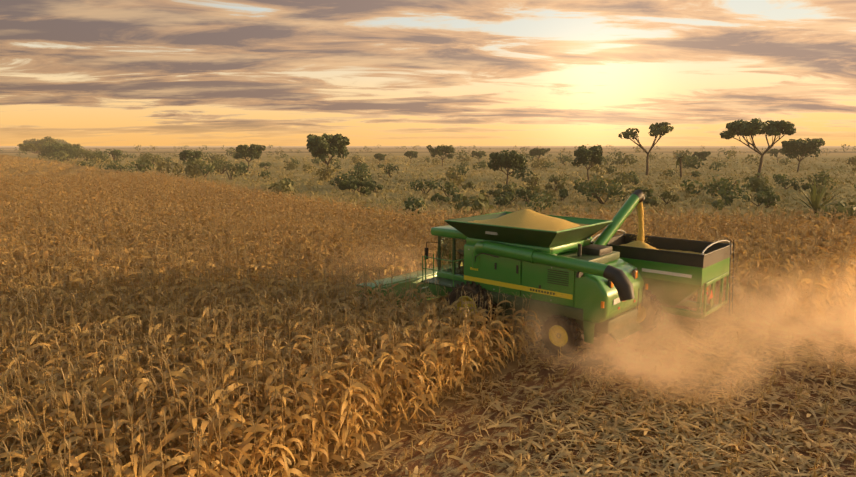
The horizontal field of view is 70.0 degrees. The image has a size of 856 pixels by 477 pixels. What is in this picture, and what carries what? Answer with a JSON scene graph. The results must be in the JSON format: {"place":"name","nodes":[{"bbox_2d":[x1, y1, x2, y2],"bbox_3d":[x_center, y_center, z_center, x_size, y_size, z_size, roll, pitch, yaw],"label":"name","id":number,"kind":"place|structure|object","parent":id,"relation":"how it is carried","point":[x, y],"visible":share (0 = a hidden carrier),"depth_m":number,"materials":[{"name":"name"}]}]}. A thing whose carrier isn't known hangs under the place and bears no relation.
{"place":"outdoors","nodes":[
{"label":"outdoors","id":0,"kind":"place"},
{"bbox_2d":[0,155,148,182],"bbox_3d":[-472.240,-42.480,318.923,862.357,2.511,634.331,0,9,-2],"label":"corn field","id":1,"kind":"structure","parent":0,"point":[37,171],"depth_m":142.63,"materials":[{"name":"brown plant"}]},
{"bbox_2d":[0,154,168,185],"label":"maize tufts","id":2,"kind":"object","parent":1,"relation":"on","point":[35,169],"visible":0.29,"depth_m":150.37,"materials":[{"name":"brown plant"}]},
{"bbox_2d":[0,146,855,218],"bbox_3d":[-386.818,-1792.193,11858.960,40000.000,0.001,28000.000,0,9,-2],"label":"grassland","id":3,"kind":"structure","parent":0,"point":[423,151],"depth_m":202.23,"materials":[{"name":"brown plant"}]},
{"bbox_2d":[19,139,39,152],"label":"tree","id":4,"kind":"object","parent":3,"relation":"on","point":[26,141],"visible":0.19,"depth_m":569.63,"materials":[{"name":"green plant"}]},
{"bbox_2d":[17,143,50,154],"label":"tree","id":5,"kind":"object","parent":3,"relation":"on","point":[27,146],"visible":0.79,"depth_m":333.84,"materials":[{"name":"green plant"}]},
{"bbox_2d":[39,138,57,150],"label":"tree","id":6,"kind":"object","parent":3,"relation":"on","point":[51,140],"visible":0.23,"depth_m":399.88,"materials":[{"name":"green plant"}]},
{"bbox_2d":[37,136,60,148],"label":"tree","id":7,"kind":"object","parent":3,"relation":"on","point":[46,137],"visible":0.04,"depth_m":460.70,"materials":[{"name":"green plant"}]},
{"bbox_2d":[39,141,68,159],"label":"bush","id":8,"kind":"object","parent":3,"relation":"on","point":[48,151],"visible":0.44,"depth_m":306.68,"materials":[{"name":"green plant"}]},
{"bbox_2d":[56,139,71,144],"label":"tree","id":9,"kind":"object","parent":3,"relation":"on","point":[61,141],"visible":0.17,"depth_m":791.11,"materials":[{"name":"green plant"}]},
{"bbox_2d":[49,149,79,160],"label":"bush","id":10,"kind":"object","parent":3,"relation":"on","point":[72,153],"visible":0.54,"depth_m":277.93,"materials":[{"name":"green plant"}]},
{"bbox_2d":[53,143,82,160],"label":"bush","id":11,"kind":"object","parent":3,"relation":"on","point":[68,148],"visible":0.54,"depth_m":288.94,"materials":[{"name":"green plant"}]},
{"bbox_2d":[75,146,92,160],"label":"bush","id":12,"kind":"object","parent":3,"relation":"on","point":[85,153],"visible":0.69,"depth_m":280.47,"materials":[{"name":"green plant"}]},
{"bbox_2d":[77,159,95,167],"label":"bush","id":13,"kind":"object","parent":3,"relation":"on","point":[84,163],"visible":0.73,"depth_m":165.93,"materials":[{"name":"green plant"}]},
{"bbox_2d":[85,148,109,164],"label":"bush","id":14,"kind":"object","parent":3,"relation":"on","point":[97,155],"visible":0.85,"depth_m":232.35,"materials":[{"name":"green plant"}]},
{"bbox_2d":[104,149,123,162],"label":"bush","id":15,"kind":"object","parent":3,"relation":"on","point":[116,153],"visible":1,"depth_m":247.71,"materials":[{"name":"green plant"}]},
{"bbox_2d":[99,160,135,172],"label":"bush","id":16,"kind":"object","parent":3,"relation":"on","point":[114,166],"visible":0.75,"depth_m":143.83,"materials":[{"name":"green plant"}]},
{"bbox_2d":[136,156,151,170],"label":"bush","id":17,"kind":"object","parent":3,"relation":"on","point":[140,158],"visible":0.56,"depth_m":175.14,"materials":[{"name":"green plant"}]},
{"bbox_2d":[140,152,152,160],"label":"bush","id":18,"kind":"object","parent":3,"relation":"on","point":[151,154],"visible":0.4,"depth_m":225.34,"materials":[{"name":"green plant"}]},
{"bbox_2d":[138,152,164,164],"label":"bush","id":19,"kind":"object","parent":3,"relation":"on","point":[157,157],"visible":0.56,"depth_m":224.21,"materials":[{"name":"green plant"}]},
{"bbox_2d":[178,150,201,161],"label":"tree","id":20,"kind":"object","parent":3,"relation":"on","point":[185,154],"visible":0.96,"depth_m":183.51,"materials":[{"name":"green plant"}]},
{"bbox_2d":[196,164,214,177],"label":"bush","id":21,"kind":"object","parent":3,"relation":"on","point":[207,170],"visible":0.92,"depth_m":137.76,"materials":[{"name":"green plant"}]},
{"bbox_2d":[212,158,229,172],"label":"bush","id":22,"kind":"object","parent":3,"relation":"on","point":[220,164],"visible":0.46,"depth_m":159.87,"materials":[{"name":"green plant"}]},
{"bbox_2d":[210,160,233,173],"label":"bush","id":23,"kind":"object","parent":3,"relation":"on","point":[218,165],"visible":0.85,"depth_m":151.87,"materials":[{"name":"green plant"}]},
{"bbox_2d":[225,164,240,179],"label":"bush","id":24,"kind":"object","parent":3,"relation":"on","point":[232,168],"visible":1,"depth_m":128.45,"materials":[{"name":"green plant"}]},
{"bbox_2d":[233,144,265,170],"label":"tree","id":25,"kind":"object","parent":3,"relation":"on","point":[254,152],"visible":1,"depth_m":170.08,"materials":[{"name":"green plant"}]},
{"bbox_2d":[259,162,270,168],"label":"bush","id":26,"kind":"object","parent":3,"relation":"on","point":[267,164],"visible":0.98,"depth_m":185.00,"materials":[{"name":"green plant"}]},
{"bbox_2d":[283,158,299,165],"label":"bush","id":27,"kind":"object","parent":3,"relation":"on","point":[293,160],"visible":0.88,"depth_m":208.99,"materials":[{"name":"green plant"}]},
{"bbox_2d":[306,133,349,174],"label":"tree","id":28,"kind":"object","parent":3,"relation":"on","point":[324,146],"visible":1,"depth_m":129.06,"materials":[{"name":"green plant"}]},
{"bbox_2d":[328,174,350,185],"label":"bush","id":29,"kind":"object","parent":3,"relation":"on","point":[331,182],"visible":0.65,"depth_m":103.23,"materials":[{"name":"green plant"}]},
{"bbox_2d":[338,180,370,190],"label":"bush","id":30,"kind":"object","parent":3,"relation":"on","point":[353,185],"visible":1,"depth_m":85.33,"materials":[{"name":"green plant"}]},
{"bbox_2d":[337,165,372,180],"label":"bush","id":31,"kind":"object","parent":3,"relation":"on","point":[360,169],"visible":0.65,"depth_m":108.33,"materials":[{"name":"green plant"}]},
{"bbox_2d":[347,173,371,191],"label":"bush","id":32,"kind":"object","parent":3,"relation":"on","point":[360,176],"visible":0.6,"depth_m":93.74,"materials":[{"name":"green plant"}]},
{"bbox_2d":[369,183,382,192],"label":"bush","id":33,"kind":"object","parent":3,"relation":"on","point":[372,186],"visible":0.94,"depth_m":93.24,"materials":[{"name":"green plant"}]},
{"bbox_2d":[374,153,386,160],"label":"tree","id":34,"kind":"object","parent":3,"relation":"on","point":[380,156],"visible":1,"depth_m":229.34,"materials":[{"name":"green plant"}]},
{"bbox_2d":[382,163,398,176],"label":"bush","id":35,"kind":"object","parent":3,"relation":"on","point":[390,168],"visible":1,"depth_m":138.41,"materials":[{"name":"green plant"}]},
{"bbox_2d":[404,150,417,162],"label":"tree","id":36,"kind":"object","parent":3,"relation":"on","point":[412,153],"visible":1,"depth_m":254.39,"materials":[{"name":"green plant"}]},
{"bbox_2d":[410,178,437,194],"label":"bush","id":37,"kind":"object","parent":3,"relation":"on","point":[427,183],"visible":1,"depth_m":89.82,"materials":[{"name":"green plant"}]},
{"bbox_2d":[0,201,855,476],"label":"maize","id":38,"kind":"object","parent":3,"relation":"on","point":[150,303],"visible":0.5,"depth_m":17.79,"materials":[{"name":"brown plant"}]},
{"bbox_2d":[0,144,855,222],"bbox_3d":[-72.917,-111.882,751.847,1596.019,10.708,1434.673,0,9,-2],"label":"scrub shrubs","id":39,"kind":"object","parent":3,"relation":"on","point":[190,169],"visible":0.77,"depth_m":133.59,"materials":[{"name":"green plant"}]},
{"bbox_2d":[25,155,855,224],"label":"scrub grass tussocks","id":40,"kind":"object","parent":3,"relation":"on","point":[576,202],"visible":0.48,"depth_m":115.75,"materials":[{"name":"brown plant"}]},
{"bbox_2d":[430,193,450,202],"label":"bush","id":41,"kind":"object","parent":3,"relation":"on","point":[441,197],"visible":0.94,"depth_m":75.94,"materials":[{"name":"green plant"}]},
{"bbox_2d":[426,145,456,166],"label":"tree","id":42,"kind":"object","parent":3,"relation":"on","point":[441,150],"visible":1,"depth_m":209.06,"materials":[{"name":"green plant"}]},
{"bbox_2d":[437,180,459,196],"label":"bush","id":43,"kind":"object","parent":3,"relation":"on","point":[448,188],"visible":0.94,"depth_m":81.93,"materials":[{"name":"green plant"}]},
{"bbox_2d":[446,169,465,180],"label":"bush","id":44,"kind":"object","parent":3,"relation":"on","point":[463,171],"visible":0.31,"depth_m":125.92,"materials":[{"name":"green plant"}]},
{"bbox_2d":[452,194,465,201],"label":"bush","id":45,"kind":"object","parent":3,"relation":"on","point":[456,198],"visible":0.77,"depth_m":76.83,"materials":[{"name":"green plant"}]},
{"bbox_2d":[460,181,475,189],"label":"bush","id":46,"kind":"object","parent":3,"relation":"on","point":[468,185],"visible":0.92,"depth_m":99.33,"materials":[{"name":"green plant"}]},
{"bbox_2d":[472,150,486,158],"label":"tree","id":47,"kind":"object","parent":3,"relation":"on","point":[478,153],"visible":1,"depth_m":256.25,"materials":[{"name":"green plant"}]},
{"bbox_2d":[480,183,501,196],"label":"bush","id":48,"kind":"object","parent":3,"relation":"on","point":[495,192],"visible":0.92,"depth_m":84.51,"materials":[{"name":"green plant"}]},
{"bbox_2d":[487,149,527,184],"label":"tree","id":49,"kind":"object","parent":3,"relation":"on","point":[510,159],"visible":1,"depth_m":105.49,"materials":[{"name":"green plant"}]},
{"bbox_2d":[501,192,514,204],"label":"bush","id":50,"kind":"object","parent":3,"relation":"on","point":[508,194],"visible":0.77,"depth_m":73.92,"materials":[{"name":"green plant"}]},
{"bbox_2d":[502,182,518,198],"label":"bush","id":51,"kind":"object","parent":3,"relation":"on","point":[508,188],"visible":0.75,"depth_m":80.07,"materials":[{"name":"green plant"}]},
{"bbox_2d":[515,186,537,203],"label":"bush","id":52,"kind":"object","parent":3,"relation":"on","point":[522,192],"visible":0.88,"depth_m":74.63,"materials":[{"name":"green plant"}]},
{"bbox_2d":[524,174,540,187],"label":"bush","id":53,"kind":"object","parent":3,"relation":"on","point":[533,179],"visible":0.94,"depth_m":98.49,"materials":[{"name":"green plant"}]},
{"bbox_2d":[526,183,540,195],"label":"bush","id":54,"kind":"object","parent":3,"relation":"on","point":[533,188],"visible":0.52,"depth_m":83.97,"materials":[{"name":"green plant"}]},
{"bbox_2d":[529,147,550,158],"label":"tree","id":55,"kind":"object","parent":3,"relation":"on","point":[537,151],"visible":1,"depth_m":239.05,"materials":[{"name":"green plant"}]},
{"bbox_2d":[544,181,564,191],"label":"bush","id":56,"kind":"object","parent":3,"relation":"on","point":[558,186],"visible":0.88,"depth_m":94.99,"materials":[{"name":"green plant"}]},
{"bbox_2d":[549,174,568,184],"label":"bush","id":57,"kind":"object","parent":3,"relation":"on","point":[551,180],"visible":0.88,"depth_m":107.69,"materials":[{"name":"green plant"}]},
{"bbox_2d":[558,189,568,200],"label":"bush","id":58,"kind":"object","parent":3,"relation":"on","point":[563,193],"visible":0.98,"depth_m":79.54,"materials":[{"name":"green plant"}]},
{"bbox_2d":[560,155,572,164],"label":"bush","id":59,"kind":"object","parent":3,"relation":"on","point":[565,159],"visible":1,"depth_m":224.77,"materials":[{"name":"green plant"}]},
{"bbox_2d":[571,145,604,180],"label":"tree","id":60,"kind":"object","parent":3,"relation":"on","point":[584,155],"visible":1,"depth_m":120.36,"materials":[{"name":"green plant"}]},
{"bbox_2d":[578,175,625,203],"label":"bush","id":61,"kind":"object","parent":3,"relation":"on","point":[593,189],"visible":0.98,"depth_m":74.67,"materials":[{"name":"green plant"}]},
{"bbox_2d":[604,156,616,165],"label":"bush","id":62,"kind":"object","parent":3,"relation":"on","point":[610,160],"visible":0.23,"depth_m":211.79,"materials":[{"name":"green plant"}]},
{"bbox_2d":[628,176,639,184],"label":"bush","id":63,"kind":"object","parent":3,"relation":"on","point":[636,180],"visible":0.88,"depth_m":110.68,"materials":[{"name":"green plant"}]},
{"bbox_2d":[634,187,652,203],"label":"bush","id":64,"kind":"object","parent":3,"relation":"on","point":[648,194],"visible":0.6,"depth_m":73.20,"materials":[{"name":"green plant"}]},
{"bbox_2d":[618,122,673,174],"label":"sparse tree","id":65,"kind":"object","parent":3,"relation":"on","point":[660,129],"visible":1,"depth_m":147.46,"materials":[{"name":"green plant"}]},
{"bbox_2d":[658,191,678,204],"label":"bush","id":66,"kind":"object","parent":3,"relation":"on","point":[666,195],"visible":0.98,"depth_m":73.11,"materials":[{"name":"green plant"}]},
{"bbox_2d":[669,153,689,176],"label":"palm tree","id":67,"kind":"object","parent":3,"relation":"on","point":[680,159],"visible":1,"depth_m":137.73,"materials":[{"name":"green plant"}]},
{"bbox_2d":[691,151,710,160],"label":"tree","id":68,"kind":"object","parent":3,"relation":"on","point":[702,155],"visible":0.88,"depth_m":211.41,"materials":[{"name":"green plant"}]},
{"bbox_2d":[699,180,726,193],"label":"bush","id":69,"kind":"object","parent":3,"relation":"on","point":[708,186],"visible":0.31,"depth_m":92.39,"materials":[{"name":"green plant"}]},
{"bbox_2d":[704,174,749,199],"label":"bush","id":70,"kind":"object","parent":3,"relation":"on","point":[723,184],"visible":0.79,"depth_m":80.18,"materials":[{"name":"green plant"}]},
{"bbox_2d":[717,188,736,205],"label":"bush","id":71,"kind":"object","parent":3,"relation":"on","point":[727,196],"visible":0.98,"depth_m":72.94,"materials":[{"name":"green plant"}]},
{"bbox_2d":[720,118,795,177],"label":"acacia tree","id":72,"kind":"object","parent":3,"relation":"on","point":[752,128],"visible":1,"depth_m":130.50,"materials":[{"name":"green plant"}]},
{"bbox_2d":[742,190,775,205],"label":"bush","id":73,"kind":"object","parent":3,"relation":"on","point":[768,193],"visible":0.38,"depth_m":71.65,"materials":[{"name":"green plant"}]},
{"bbox_2d":[755,185,772,192],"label":"bush","id":74,"kind":"object","parent":3,"relation":"on","point":[762,189],"visible":0.65,"depth_m":84.00,"materials":[{"name":"green plant"}]},
{"bbox_2d":[752,193,780,207],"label":"bush","id":75,"kind":"object","parent":3,"relation":"on","point":[773,199],"visible":1,"depth_m":69.89,"materials":[{"name":"green plant"}]},
{"bbox_2d":[767,148,787,162],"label":"tree","id":76,"kind":"object","parent":3,"relation":"on","point":[774,151],"visible":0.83,"depth_m":260.61,"materials":[{"name":"green plant"}]},
{"bbox_2d":[775,174,798,188],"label":"bush","id":77,"kind":"object","parent":3,"relation":"on","point":[783,180],"visible":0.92,"depth_m":100.67,"materials":[{"name":"green plant"}]},
{"bbox_2d":[791,182,811,191],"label":"bush","id":78,"kind":"object","parent":3,"relation":"on","point":[804,187],"visible":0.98,"depth_m":94.72,"materials":[{"name":"green plant"}]},
{"bbox_2d":[781,138,824,171],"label":"tree","id":79,"kind":"object","parent":3,"relation":"on","point":[794,148],"visible":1,"depth_m":162.12,"materials":[{"name":"green plant"}]},
{"bbox_2d":[799,170,835,189],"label":"bush","id":80,"kind":"object","parent":3,"relation":"on","point":[824,179],"visible":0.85,"depth_m":95.81,"materials":[{"name":"green plant"}]},
{"bbox_2d":[788,177,849,213],"bbox_3d":[39.589,-4.348,62.355,6.071,4.088,5.898,0,9,-2],"label":"aloe shrub","id":81,"kind":"object","parent":3,"relation":"on","point":[815,201],"visible":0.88,"depth_m":62.08,"materials":[{"name":"green plant"}]},
{"bbox_2d":[816,186,834,202],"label":"bush","id":82,"kind":"object","parent":3,"relation":"on","point":[825,194],"visible":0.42,"depth_m":76.80,"materials":[{"name":"green plant"}]},
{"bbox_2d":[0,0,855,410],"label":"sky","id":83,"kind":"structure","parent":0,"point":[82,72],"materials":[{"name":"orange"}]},
{"bbox_2d":[1,276,855,476],"bbox_3d":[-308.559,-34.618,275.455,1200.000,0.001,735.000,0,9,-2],"label":"field ground","id":84,"kind":"structure","parent":0,"point":[450,403],"depth_m":16.32,"materials":[{"name":"brown soil"}]},
{"bbox_2d":[0,168,855,303],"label":"maize","id":85,"kind":"object","parent":84,"relation":"on","point":[68,201],"visible":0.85,"depth_m":46.21,"materials":[{"name":"brown plant"}]},
{"bbox_2d":[340,295,855,476],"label":"ground strip","id":86,"kind":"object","parent":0,"point":[440,442],"depth_m":15.95,"materials":[{"name":"soil"}]},
{"bbox_2d":[353,190,647,356],"bbox_3d":[3.022,0.760,24.413,12.682,5.438,7.411,8,12,42],"label":"combine harvester","id":87,"kind":"object","parent":86,"relation":"on","point":[521,253],"visible":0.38,"depth_m":21.69,"materials":[{"name":"green paint"}]},
{"bbox_2d":[313,278,855,476],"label":"crop residue","id":88,"kind":"object","parent":86,"relation":"on","point":[712,454],"visible":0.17,"depth_m":15.54,"materials":[{"name":"plant"}]},
{"bbox_2d":[327,290,855,476],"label":"maize stubble","id":89,"kind":"object","parent":86,"relation":"on","point":[791,414],"visible":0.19,"depth_m":16.16,"materials":[{"name":"brown plant"}]},
{"bbox_2d":[588,230,734,334],"bbox_3d":[8.438,1.560,25.217,7.127,3.604,4.180,8,12,42],"label":"grain cart","id":90,"kind":"object","parent":86,"relation":"on","point":[685,257],"visible":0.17,"depth_m":23.08,"materials":[{"name":"green paint"}]},
{"bbox_2d":[632,202,655,247],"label":"grain stream","id":91,"kind":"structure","parent":90,"relation":"on","point":[641,220],"depth_m":24.24,"materials":[{"name":"yellow food"}]}
]}

